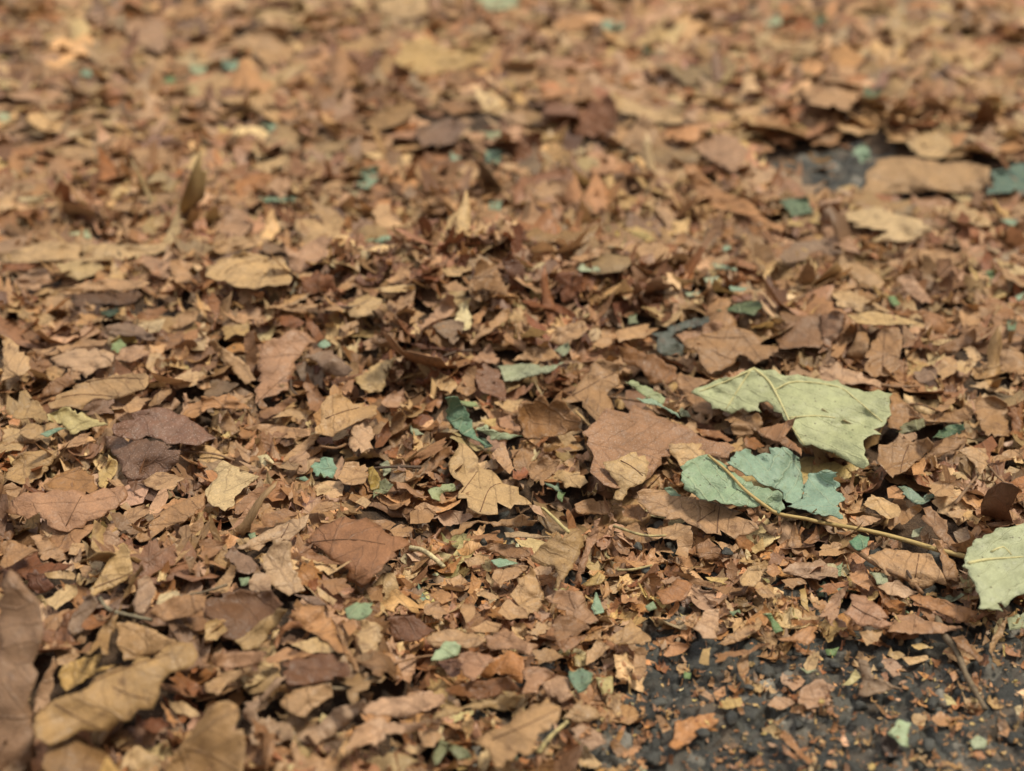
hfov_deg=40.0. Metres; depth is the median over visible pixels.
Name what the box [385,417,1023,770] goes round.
asphalt surface
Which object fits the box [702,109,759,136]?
dry leaf fragment
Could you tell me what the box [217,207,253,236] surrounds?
dry leaf fragment
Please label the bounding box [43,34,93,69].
dry leaf fragment
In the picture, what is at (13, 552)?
dry leaf fragment
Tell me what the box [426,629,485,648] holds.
dry leaf fragment
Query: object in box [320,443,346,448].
leaf stalk
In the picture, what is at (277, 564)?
dry leaf
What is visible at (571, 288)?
dry leaf fragment
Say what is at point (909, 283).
dry leaf fragment
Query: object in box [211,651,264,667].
dry leaf fragment
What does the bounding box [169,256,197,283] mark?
dry leaf fragment
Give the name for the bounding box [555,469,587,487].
dry leaf fragment
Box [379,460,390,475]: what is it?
green leaf fragment
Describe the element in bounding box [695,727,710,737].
asphalt stone
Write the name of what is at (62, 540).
dry leaf fragment
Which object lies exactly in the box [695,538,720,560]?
dry leaf fragment
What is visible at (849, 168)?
asphalt surface
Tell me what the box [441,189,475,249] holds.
dry leaf fragment
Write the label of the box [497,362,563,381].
green leaf fragment
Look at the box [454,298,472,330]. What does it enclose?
dry leaf fragment
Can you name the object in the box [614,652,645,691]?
dry leaf fragment
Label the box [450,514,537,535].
dry leaf fragment
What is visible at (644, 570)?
asphalt stone
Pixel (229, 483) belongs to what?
dry leaf
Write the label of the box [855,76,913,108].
dry leaf fragment
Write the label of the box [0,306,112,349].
dry leaf fragment
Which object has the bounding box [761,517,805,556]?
dry leaf fragment
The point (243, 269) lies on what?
dry leaf
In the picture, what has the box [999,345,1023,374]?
dry leaf fragment
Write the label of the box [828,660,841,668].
asphalt stone
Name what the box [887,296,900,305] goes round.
green leaf fragment
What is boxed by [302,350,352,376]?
dry leaf fragment
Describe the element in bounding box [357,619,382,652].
dry leaf fragment
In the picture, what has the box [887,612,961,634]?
dry leaf fragment
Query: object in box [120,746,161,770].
dry leaf fragment
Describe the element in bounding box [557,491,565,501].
green leaf fragment
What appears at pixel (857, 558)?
dry leaf fragment
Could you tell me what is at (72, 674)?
dry leaf fragment
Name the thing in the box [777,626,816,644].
dry leaf fragment
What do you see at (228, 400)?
dry leaf fragment
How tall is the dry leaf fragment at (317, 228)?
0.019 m
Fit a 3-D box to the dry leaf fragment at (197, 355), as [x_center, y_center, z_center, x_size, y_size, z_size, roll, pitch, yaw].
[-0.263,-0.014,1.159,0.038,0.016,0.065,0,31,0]
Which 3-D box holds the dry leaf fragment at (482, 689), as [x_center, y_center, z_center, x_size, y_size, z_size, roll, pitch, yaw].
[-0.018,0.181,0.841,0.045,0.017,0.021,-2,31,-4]
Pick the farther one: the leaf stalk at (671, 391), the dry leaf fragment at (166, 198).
the dry leaf fragment at (166, 198)
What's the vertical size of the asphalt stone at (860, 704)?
0.007 m
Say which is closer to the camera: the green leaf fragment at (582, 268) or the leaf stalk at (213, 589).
the leaf stalk at (213, 589)
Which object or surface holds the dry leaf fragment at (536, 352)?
on the leaf litter
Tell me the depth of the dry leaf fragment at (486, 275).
1.21 m
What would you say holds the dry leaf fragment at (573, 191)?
on the leaf litter
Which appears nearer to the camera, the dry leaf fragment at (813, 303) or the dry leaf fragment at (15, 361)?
the dry leaf fragment at (15, 361)
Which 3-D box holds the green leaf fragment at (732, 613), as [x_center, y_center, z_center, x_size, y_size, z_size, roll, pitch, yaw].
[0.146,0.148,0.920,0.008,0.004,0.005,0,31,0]
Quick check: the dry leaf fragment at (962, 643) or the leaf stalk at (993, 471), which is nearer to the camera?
the dry leaf fragment at (962, 643)
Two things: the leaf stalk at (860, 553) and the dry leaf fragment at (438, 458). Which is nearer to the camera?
the leaf stalk at (860, 553)
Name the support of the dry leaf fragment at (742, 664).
on the asphalt surface at (753, 714)
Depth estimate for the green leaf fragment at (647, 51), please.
1.92 m
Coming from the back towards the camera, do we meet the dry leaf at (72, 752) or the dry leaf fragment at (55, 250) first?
the dry leaf fragment at (55, 250)
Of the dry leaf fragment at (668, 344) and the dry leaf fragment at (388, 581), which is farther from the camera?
the dry leaf fragment at (668, 344)
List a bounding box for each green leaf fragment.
[0,112,10,121]
[40,427,65,436]
[69,229,90,238]
[80,68,91,76]
[100,307,119,316]
[111,339,125,352]
[164,73,176,84]
[189,63,206,74]
[221,60,238,70]
[239,577,249,585]
[248,532,255,538]
[254,196,296,202]
[260,123,276,132]
[296,476,307,481]
[310,457,336,477]
[317,339,330,347]
[345,602,372,619]
[358,165,379,188]
[366,236,390,243]
[373,478,392,497]
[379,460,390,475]
[410,425,423,435]
[428,483,455,501]
[431,641,460,660]
[432,739,471,764]
[445,396,488,445]
[450,152,460,160]
[460,401,478,406]
[475,424,518,439]
[477,0,518,9]
[477,436,492,448]
[479,131,500,138]
[485,149,503,163]
[488,200,501,210]
[491,558,517,567]
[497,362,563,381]
[544,482,561,491]
[554,342,569,355]
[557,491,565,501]
[568,668,592,692]
[576,264,599,271]
[591,593,603,614]
[601,20,625,32]
[625,380,664,403]
[628,314,638,323]
[636,398,679,417]
[643,43,652,56]
[645,601,656,610]
[664,487,680,495]
[679,407,690,416]
[684,671,690,678]
[685,291,700,295]
[703,276,718,283]
[713,263,736,270]
[716,300,762,315]
[722,246,730,250]
[729,285,746,291]
[729,609,740,616]
[761,14,781,26]
[763,613,782,633]
[779,197,814,216]
[799,667,816,673]
[809,11,828,26]
[825,647,838,655]
[837,563,842,576]
[849,534,868,550]
[852,144,870,162]
[863,87,881,98]
[869,572,887,584]
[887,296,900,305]
[887,719,910,746]
[896,418,924,433]
[898,486,934,504]
[911,526,924,537]
[933,424,964,438]
[970,735,986,749]
[981,270,995,283]
[984,163,1023,194]
[1000,219,1019,225]
[1007,320,1016,330]
[1007,613,1023,629]
[1015,292,1023,300]
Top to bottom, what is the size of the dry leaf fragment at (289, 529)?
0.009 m
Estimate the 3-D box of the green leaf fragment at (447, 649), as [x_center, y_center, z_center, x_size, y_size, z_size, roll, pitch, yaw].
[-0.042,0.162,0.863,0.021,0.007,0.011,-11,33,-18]
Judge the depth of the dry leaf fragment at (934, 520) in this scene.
0.99 m
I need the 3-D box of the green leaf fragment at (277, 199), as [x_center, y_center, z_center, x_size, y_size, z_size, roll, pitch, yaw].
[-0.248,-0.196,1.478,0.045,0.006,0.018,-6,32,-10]
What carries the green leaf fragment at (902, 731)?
on the asphalt surface at (753, 714)
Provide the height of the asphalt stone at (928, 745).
0.007 m
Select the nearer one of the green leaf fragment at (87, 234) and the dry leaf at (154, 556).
the dry leaf at (154, 556)
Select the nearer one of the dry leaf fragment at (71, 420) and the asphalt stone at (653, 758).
the asphalt stone at (653, 758)
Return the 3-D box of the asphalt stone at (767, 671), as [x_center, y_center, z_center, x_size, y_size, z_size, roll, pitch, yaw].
[0.162,0.183,0.896,0.012,0.006,0.012,0,31,0]
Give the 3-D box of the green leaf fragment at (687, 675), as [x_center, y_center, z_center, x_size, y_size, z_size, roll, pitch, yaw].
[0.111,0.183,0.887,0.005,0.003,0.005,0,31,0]
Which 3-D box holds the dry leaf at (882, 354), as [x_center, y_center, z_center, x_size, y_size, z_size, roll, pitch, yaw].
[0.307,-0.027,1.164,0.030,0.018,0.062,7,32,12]
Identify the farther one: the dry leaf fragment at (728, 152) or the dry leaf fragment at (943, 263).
the dry leaf fragment at (728, 152)
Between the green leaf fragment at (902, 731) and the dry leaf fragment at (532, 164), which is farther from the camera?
the dry leaf fragment at (532, 164)
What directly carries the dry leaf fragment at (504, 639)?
on the leaf litter
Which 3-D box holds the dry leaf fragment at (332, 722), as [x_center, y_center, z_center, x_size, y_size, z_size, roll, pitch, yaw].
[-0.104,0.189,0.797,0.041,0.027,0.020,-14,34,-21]
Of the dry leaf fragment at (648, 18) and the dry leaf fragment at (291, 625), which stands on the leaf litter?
the dry leaf fragment at (648, 18)
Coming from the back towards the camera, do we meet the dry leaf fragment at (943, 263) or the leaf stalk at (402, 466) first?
the dry leaf fragment at (943, 263)
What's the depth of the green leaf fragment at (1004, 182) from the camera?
1.53 m
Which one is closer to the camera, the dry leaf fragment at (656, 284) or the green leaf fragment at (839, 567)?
the green leaf fragment at (839, 567)
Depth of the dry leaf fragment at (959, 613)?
0.92 m
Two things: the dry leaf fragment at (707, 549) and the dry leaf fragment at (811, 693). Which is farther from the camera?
the dry leaf fragment at (707, 549)
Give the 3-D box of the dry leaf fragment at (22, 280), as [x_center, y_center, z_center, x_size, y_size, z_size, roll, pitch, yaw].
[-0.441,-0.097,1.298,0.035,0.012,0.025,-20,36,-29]
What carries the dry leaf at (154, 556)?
on the leaf litter
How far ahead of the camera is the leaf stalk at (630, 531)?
0.99 m
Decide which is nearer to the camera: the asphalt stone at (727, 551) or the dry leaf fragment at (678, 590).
the dry leaf fragment at (678, 590)
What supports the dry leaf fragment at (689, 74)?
on the leaf litter
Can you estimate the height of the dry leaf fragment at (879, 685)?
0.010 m
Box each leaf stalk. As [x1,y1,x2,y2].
[98,596,152,621]
[178,583,227,595]
[182,450,234,460]
[289,274,298,295]
[290,378,303,398]
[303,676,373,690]
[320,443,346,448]
[330,301,367,308]
[374,465,420,468]
[393,654,459,664]
[409,545,445,568]
[442,349,472,356]
[535,720,568,754]
[608,396,642,402]
[613,525,665,536]
[617,564,651,571]
[653,284,693,293]
[661,381,689,397]
[737,505,761,509]
[787,294,805,300]
[847,543,923,594]
[872,381,920,388]
[908,403,939,411]
[937,288,968,295]
[953,461,986,505]
[986,462,1006,482]
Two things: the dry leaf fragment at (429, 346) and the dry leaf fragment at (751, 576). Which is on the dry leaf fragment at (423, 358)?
the dry leaf fragment at (429, 346)
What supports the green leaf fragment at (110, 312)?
on the leaf litter
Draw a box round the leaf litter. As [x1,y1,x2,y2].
[0,0,1023,770]
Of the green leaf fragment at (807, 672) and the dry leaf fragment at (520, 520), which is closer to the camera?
the green leaf fragment at (807, 672)
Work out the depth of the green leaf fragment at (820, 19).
2.06 m
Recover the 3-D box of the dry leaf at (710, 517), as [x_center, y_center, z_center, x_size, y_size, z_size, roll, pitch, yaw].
[0.134,0.089,1.002,0.090,0.015,0.035,14,34,21]
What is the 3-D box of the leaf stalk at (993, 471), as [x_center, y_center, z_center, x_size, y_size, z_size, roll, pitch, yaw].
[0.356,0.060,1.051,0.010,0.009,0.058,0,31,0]
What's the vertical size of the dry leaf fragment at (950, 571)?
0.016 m
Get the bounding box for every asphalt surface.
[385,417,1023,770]
[768,141,991,205]
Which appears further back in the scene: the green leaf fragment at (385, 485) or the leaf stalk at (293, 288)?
the leaf stalk at (293, 288)
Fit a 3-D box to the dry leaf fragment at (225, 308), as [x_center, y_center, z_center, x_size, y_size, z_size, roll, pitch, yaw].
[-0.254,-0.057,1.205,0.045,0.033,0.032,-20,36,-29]
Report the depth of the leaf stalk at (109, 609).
0.85 m
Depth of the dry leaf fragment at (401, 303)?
1.21 m
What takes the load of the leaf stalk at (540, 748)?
on the leaf litter
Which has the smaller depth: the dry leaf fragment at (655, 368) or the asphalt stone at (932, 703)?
the asphalt stone at (932, 703)
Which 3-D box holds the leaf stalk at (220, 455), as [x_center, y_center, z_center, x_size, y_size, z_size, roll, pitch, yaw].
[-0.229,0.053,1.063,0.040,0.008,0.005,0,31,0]
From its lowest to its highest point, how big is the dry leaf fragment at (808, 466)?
0.023 m
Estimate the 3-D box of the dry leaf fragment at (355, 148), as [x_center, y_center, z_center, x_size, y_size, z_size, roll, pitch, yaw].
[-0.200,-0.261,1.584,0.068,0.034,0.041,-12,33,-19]
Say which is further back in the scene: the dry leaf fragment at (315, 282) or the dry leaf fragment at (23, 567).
the dry leaf fragment at (315, 282)
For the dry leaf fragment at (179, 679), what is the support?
on the leaf litter
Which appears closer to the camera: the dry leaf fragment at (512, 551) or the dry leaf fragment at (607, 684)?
the dry leaf fragment at (607, 684)
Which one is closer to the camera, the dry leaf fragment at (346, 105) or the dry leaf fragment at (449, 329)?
the dry leaf fragment at (449, 329)
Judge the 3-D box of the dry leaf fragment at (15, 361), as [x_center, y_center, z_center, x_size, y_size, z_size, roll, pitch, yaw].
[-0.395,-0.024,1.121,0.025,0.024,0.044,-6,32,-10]
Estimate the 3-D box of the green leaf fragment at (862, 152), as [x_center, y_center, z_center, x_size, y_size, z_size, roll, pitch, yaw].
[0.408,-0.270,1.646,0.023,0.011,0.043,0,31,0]
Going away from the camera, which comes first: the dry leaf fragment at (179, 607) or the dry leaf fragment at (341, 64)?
the dry leaf fragment at (179, 607)
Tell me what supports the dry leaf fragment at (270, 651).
on the leaf litter
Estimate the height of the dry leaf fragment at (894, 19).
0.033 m
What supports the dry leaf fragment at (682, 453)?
on the leaf litter
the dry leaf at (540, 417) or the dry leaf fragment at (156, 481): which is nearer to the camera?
the dry leaf fragment at (156, 481)
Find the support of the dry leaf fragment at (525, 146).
on the leaf litter
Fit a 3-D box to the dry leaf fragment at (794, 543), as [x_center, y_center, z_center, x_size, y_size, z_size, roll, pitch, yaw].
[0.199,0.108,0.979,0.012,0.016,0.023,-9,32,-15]
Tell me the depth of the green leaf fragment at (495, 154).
1.57 m
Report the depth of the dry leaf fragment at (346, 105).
1.70 m
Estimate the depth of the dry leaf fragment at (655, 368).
1.17 m
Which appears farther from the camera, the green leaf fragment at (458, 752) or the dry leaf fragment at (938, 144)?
the dry leaf fragment at (938, 144)
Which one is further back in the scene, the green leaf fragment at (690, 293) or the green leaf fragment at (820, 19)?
the green leaf fragment at (820, 19)
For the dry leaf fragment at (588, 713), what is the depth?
0.84 m
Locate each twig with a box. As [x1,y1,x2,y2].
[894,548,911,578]
[935,615,987,710]
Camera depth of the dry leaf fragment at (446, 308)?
1.20 m
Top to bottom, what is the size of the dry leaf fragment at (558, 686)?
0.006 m
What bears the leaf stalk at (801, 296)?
on the leaf litter
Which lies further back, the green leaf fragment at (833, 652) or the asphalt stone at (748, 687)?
the green leaf fragment at (833, 652)
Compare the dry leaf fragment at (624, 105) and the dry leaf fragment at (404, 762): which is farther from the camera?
the dry leaf fragment at (624, 105)
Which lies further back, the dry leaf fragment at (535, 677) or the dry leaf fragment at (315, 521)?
the dry leaf fragment at (315, 521)
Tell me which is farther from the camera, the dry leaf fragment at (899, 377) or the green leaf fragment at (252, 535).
the dry leaf fragment at (899, 377)
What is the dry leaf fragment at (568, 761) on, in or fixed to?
on the leaf litter
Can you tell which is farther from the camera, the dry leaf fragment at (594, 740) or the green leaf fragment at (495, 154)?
the green leaf fragment at (495, 154)
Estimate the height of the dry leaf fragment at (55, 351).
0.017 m
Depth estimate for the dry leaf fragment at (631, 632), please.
0.89 m
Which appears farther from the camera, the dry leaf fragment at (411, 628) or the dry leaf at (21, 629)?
the dry leaf fragment at (411, 628)
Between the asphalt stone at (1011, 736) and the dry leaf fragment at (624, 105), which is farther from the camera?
the dry leaf fragment at (624, 105)
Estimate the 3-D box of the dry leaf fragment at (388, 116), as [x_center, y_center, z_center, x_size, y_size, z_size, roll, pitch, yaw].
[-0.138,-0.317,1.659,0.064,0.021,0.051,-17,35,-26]
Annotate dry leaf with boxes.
[0,569,42,770]
[4,486,127,531]
[34,642,197,745]
[42,733,120,770]
[48,373,148,409]
[105,436,180,479]
[112,407,216,445]
[116,621,176,660]
[127,538,219,589]
[166,701,245,770]
[205,251,291,289]
[205,460,258,510]
[205,589,283,639]
[210,20,295,66]
[254,329,316,403]
[262,540,304,595]
[281,652,350,686]
[306,516,409,587]
[315,394,376,436]
[393,37,498,75]
[448,442,531,514]
[476,698,559,768]
[517,394,580,438]
[530,507,583,589]
[562,357,620,425]
[582,404,734,488]
[637,489,758,538]
[682,164,784,232]
[683,325,778,373]
[842,206,932,242]
[859,157,990,194]
[864,327,902,377]
[867,548,946,588]
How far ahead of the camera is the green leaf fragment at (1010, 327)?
1.24 m
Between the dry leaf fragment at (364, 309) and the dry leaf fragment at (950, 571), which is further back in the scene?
the dry leaf fragment at (364, 309)
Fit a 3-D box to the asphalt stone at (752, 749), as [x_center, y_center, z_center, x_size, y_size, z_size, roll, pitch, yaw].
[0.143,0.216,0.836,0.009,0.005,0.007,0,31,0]
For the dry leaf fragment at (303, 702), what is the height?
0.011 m
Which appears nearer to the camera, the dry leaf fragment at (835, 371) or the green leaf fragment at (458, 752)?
the green leaf fragment at (458, 752)
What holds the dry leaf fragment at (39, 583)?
on the leaf litter
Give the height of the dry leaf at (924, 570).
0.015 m
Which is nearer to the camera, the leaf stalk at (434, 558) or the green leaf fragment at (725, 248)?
the leaf stalk at (434, 558)
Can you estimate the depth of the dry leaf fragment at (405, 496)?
1.03 m
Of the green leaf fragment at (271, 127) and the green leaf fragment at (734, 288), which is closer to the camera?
the green leaf fragment at (734, 288)
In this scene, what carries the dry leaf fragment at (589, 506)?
on the leaf litter
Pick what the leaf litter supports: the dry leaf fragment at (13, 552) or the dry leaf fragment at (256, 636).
the dry leaf fragment at (256, 636)
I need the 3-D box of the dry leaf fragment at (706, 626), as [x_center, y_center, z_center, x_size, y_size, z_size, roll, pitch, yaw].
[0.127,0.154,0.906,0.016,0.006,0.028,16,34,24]
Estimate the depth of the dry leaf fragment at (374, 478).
1.04 m
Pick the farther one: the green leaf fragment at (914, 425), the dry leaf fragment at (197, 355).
the dry leaf fragment at (197, 355)
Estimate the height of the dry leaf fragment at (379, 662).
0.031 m
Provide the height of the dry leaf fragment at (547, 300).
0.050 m
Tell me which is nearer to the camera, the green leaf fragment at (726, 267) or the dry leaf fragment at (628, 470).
the dry leaf fragment at (628, 470)
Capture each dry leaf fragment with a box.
[0,240,83,263]
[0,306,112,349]
[0,334,30,380]
[0,390,43,425]
[0,540,37,568]
[2,81,72,103]
[4,450,57,484]
[5,216,72,246]
[5,552,74,579]
[12,268,49,292]
[12,400,48,421]
[19,418,80,445]
[22,155,86,178]
[26,568,53,592]
[28,304,102,343]
[30,534,68,561]
[31,339,107,355]
[33,657,57,712]
[34,521,100,555]
[38,611,80,653]
[42,371,73,397]
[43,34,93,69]
[44,466,97,493]
[47,407,107,434]
[50,346,113,377]
[56,260,103,279]
[58,278,149,294]
[58,653,115,690]
[68,594,98,635]
[71,288,143,307]
[76,520,141,562]
[80,243,165,261]
[81,38,163,69]
[82,582,134,612]
[84,564,143,654]
[89,544,132,595]
[98,454,117,487]
[100,323,155,340]
[109,397,179,421]
[114,190,180,213]
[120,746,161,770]
[123,18,166,53]
[128,93,174,129]
[130,147,174,165]
[130,149,206,220]
[132,575,155,613]
[135,492,204,541]
[136,318,165,332]
[136,560,204,626]
[141,472,184,490]
[148,594,205,621]
[163,670,210,700]
[166,619,211,670]
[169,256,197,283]
[172,346,217,381]
[176,82,216,122]
[176,148,250,179]
[196,642,255,701]
[198,290,237,340]
[200,393,252,411]
[205,667,260,694]
[207,338,255,384]
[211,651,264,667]
[216,90,310,113]
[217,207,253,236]
[219,412,240,436]
[224,58,282,108]
[224,546,258,574]
[226,481,276,537]
[234,172,272,195]
[234,608,286,650]
[237,514,308,550]
[238,629,278,687]
[238,662,281,693]
[243,675,285,726]
[243,732,291,770]
[244,424,310,438]
[250,716,293,744]
[257,454,273,468]
[259,61,306,91]
[265,125,313,151]
[273,621,302,648]
[280,683,332,716]
[281,480,337,564]
[282,742,347,770]
[283,236,332,273]
[283,428,318,461]
[290,606,348,653]
[292,560,323,594]
[293,594,327,605]
[294,217,351,255]
[298,699,367,745]
[301,270,336,294]
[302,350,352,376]
[303,573,398,606]
[306,134,361,167]
[307,88,367,133]
[329,47,368,89]
[337,461,368,485]
[340,648,385,704]
[345,716,441,749]
[347,291,385,317]
[347,420,374,452]
[352,634,397,681]
[354,356,396,392]
[355,468,416,509]
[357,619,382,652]
[360,752,418,770]
[362,100,418,130]
[363,694,433,717]
[367,478,423,524]
[368,466,380,490]
[369,0,428,21]
[371,589,431,617]
[375,287,415,328]
[378,636,416,684]
[382,331,470,368]
[386,615,433,642]
[389,410,405,447]
[410,343,468,354]
[415,117,468,146]
[416,294,455,329]
[417,446,453,475]
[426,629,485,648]
[431,320,463,343]
[432,693,525,719]
[439,99,481,115]
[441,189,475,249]
[444,676,519,699]
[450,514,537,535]
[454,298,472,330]
[456,651,493,681]
[470,308,509,345]
[472,258,508,294]
[473,144,542,188]
[476,363,506,400]
[480,543,530,558]
[480,650,524,682]
[481,124,531,145]
[484,628,537,654]
[492,565,527,587]
[497,218,599,291]
[499,60,540,86]
[502,252,524,295]
[504,531,551,538]
[510,566,543,615]
[511,132,542,163]
[512,346,559,361]
[514,164,599,184]
[519,209,556,277]
[522,666,553,693]
[524,743,583,770]
[528,456,559,485]
[533,500,589,534]
[540,266,559,328]
[542,675,573,702]
[544,589,597,624]
[548,320,587,344]
[551,614,589,641]
[554,171,610,222]
[554,271,583,302]
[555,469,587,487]
[564,700,599,722]
[566,254,630,274]
[568,690,646,724]
[570,518,599,587]
[570,723,606,750]
[573,94,617,137]
[574,498,613,514]
[582,571,604,586]
[585,71,653,106]
[591,475,659,535]
[593,6,699,45]
[596,676,612,694]
[603,452,648,500]
[605,175,653,229]
[607,619,650,645]
[609,90,684,123]
[612,51,681,97]
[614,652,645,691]
[615,252,672,295]
[618,343,677,383]
[622,114,665,154]
[632,147,701,166]
[642,132,666,209]
[647,523,690,540]
[651,316,708,357]
[655,578,692,604]
[656,53,739,95]
[669,442,704,465]
[669,713,718,749]
[674,14,730,39]
[676,372,723,415]
[693,609,719,638]
[695,133,748,173]
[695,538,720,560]
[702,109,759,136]
[704,278,736,326]
[711,28,807,59]
[711,50,759,99]
[717,624,757,645]
[730,413,762,439]
[732,74,773,118]
[737,654,748,682]
[740,565,762,586]
[741,457,858,498]
[749,37,819,56]
[754,258,842,289]
[757,417,801,455]
[758,267,834,315]
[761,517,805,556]
[762,294,852,335]
[769,12,829,39]
[775,312,823,348]
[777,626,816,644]
[779,237,842,262]
[781,559,827,579]
[787,522,808,557]
[796,77,861,110]
[798,679,834,708]
[805,190,910,214]
[813,42,863,74]
[818,197,861,253]
[818,310,846,353]
[819,362,880,387]
[822,205,930,261]
[823,541,873,585]
[831,290,890,312]
[833,111,879,135]
[841,262,886,289]
[843,594,892,628]
[846,325,868,360]
[847,311,918,325]
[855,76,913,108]
[856,659,901,696]
[869,39,943,79]
[872,7,933,48]
[877,437,933,477]
[877,727,904,757]
[881,240,969,291]
[884,369,944,394]
[887,402,918,429]
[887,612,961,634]
[897,274,930,303]
[904,394,953,414]
[906,127,952,157]
[909,595,978,622]
[918,309,958,336]
[919,404,974,422]
[921,506,958,551]
[924,433,966,459]
[927,468,975,525]
[929,204,991,226]
[931,538,958,581]
[937,328,976,355]
[951,317,1023,354]
[951,635,982,665]
[956,446,988,475]
[962,84,996,124]
[969,381,1007,392]
[974,396,1009,437]
[981,482,1023,522]
[984,325,1005,387]
[989,618,1006,653]
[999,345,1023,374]
[1007,400,1023,439]
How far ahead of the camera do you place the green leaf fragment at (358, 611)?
0.87 m
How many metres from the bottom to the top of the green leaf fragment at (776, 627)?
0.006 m
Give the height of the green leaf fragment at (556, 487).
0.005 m
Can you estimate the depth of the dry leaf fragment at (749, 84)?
1.75 m
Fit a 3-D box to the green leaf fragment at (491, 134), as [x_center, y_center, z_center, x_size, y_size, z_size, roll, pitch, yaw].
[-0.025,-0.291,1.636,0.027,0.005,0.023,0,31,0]
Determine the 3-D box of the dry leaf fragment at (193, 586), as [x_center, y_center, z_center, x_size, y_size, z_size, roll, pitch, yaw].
[-0.213,0.133,0.873,0.045,0.022,0.041,-9,32,-14]
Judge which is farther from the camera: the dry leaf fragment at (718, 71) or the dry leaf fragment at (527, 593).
the dry leaf fragment at (718, 71)
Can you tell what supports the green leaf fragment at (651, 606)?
on the leaf litter
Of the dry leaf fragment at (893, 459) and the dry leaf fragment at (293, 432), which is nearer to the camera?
the dry leaf fragment at (893, 459)
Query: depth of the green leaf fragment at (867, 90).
1.77 m
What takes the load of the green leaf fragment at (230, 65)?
on the leaf litter
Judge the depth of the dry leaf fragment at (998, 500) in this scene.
0.99 m
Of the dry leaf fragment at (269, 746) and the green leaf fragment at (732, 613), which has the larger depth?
the green leaf fragment at (732, 613)
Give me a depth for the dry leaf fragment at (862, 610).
0.91 m
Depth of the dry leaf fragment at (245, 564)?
0.91 m
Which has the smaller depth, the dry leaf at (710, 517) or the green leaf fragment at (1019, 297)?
the dry leaf at (710, 517)
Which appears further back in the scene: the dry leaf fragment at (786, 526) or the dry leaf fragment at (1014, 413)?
the dry leaf fragment at (1014, 413)
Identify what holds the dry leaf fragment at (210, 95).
on the leaf litter
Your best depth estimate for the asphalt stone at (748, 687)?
0.87 m
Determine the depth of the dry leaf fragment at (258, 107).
1.72 m
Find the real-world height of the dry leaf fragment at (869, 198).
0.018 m
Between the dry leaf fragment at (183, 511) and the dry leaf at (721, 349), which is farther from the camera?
the dry leaf at (721, 349)
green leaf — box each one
[680,447,965,558]
[691,367,891,468]
[962,523,1023,611]
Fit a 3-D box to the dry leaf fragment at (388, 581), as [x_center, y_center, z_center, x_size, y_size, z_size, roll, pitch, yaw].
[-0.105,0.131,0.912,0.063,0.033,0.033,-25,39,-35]
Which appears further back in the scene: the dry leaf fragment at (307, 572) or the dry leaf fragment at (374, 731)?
the dry leaf fragment at (307, 572)
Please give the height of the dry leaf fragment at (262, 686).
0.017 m
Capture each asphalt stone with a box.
[633,542,641,550]
[641,567,650,573]
[643,750,661,765]
[650,697,667,706]
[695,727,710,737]
[722,547,732,555]
[724,709,737,725]
[743,684,753,690]
[745,744,760,754]
[755,664,774,678]
[794,718,804,730]
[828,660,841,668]
[853,699,867,710]
[875,662,883,669]
[922,738,934,752]
[925,695,938,711]
[960,673,971,682]
[1004,731,1023,744]
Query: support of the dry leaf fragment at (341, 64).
on the leaf litter
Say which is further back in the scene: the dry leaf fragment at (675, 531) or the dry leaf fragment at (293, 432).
the dry leaf fragment at (293, 432)
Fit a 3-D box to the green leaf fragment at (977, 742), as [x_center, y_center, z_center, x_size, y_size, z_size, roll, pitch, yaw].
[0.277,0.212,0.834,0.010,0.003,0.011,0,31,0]
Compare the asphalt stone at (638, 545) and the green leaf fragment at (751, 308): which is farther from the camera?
the green leaf fragment at (751, 308)
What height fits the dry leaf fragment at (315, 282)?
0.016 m
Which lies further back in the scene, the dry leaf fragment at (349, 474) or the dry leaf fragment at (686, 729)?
the dry leaf fragment at (349, 474)
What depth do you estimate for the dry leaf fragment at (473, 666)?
0.85 m
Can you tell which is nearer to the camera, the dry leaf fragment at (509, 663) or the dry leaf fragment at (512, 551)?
the dry leaf fragment at (509, 663)
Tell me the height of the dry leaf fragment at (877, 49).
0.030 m
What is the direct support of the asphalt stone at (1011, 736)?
on the asphalt surface at (753, 714)
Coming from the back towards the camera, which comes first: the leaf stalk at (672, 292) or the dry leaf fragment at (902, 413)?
the leaf stalk at (672, 292)
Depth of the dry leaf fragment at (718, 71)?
1.79 m
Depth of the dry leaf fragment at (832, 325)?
1.19 m
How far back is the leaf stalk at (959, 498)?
1.02 m
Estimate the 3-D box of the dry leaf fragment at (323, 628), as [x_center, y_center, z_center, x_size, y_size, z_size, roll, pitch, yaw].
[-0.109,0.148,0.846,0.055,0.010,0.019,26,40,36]
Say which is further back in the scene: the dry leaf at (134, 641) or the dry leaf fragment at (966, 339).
the dry leaf fragment at (966, 339)
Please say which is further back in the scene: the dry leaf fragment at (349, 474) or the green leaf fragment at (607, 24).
the green leaf fragment at (607, 24)
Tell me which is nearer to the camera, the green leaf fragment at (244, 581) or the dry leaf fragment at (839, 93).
the green leaf fragment at (244, 581)
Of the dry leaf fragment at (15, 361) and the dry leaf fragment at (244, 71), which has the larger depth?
the dry leaf fragment at (244, 71)
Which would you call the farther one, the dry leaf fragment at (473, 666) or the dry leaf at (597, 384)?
the dry leaf at (597, 384)
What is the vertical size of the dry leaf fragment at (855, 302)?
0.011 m

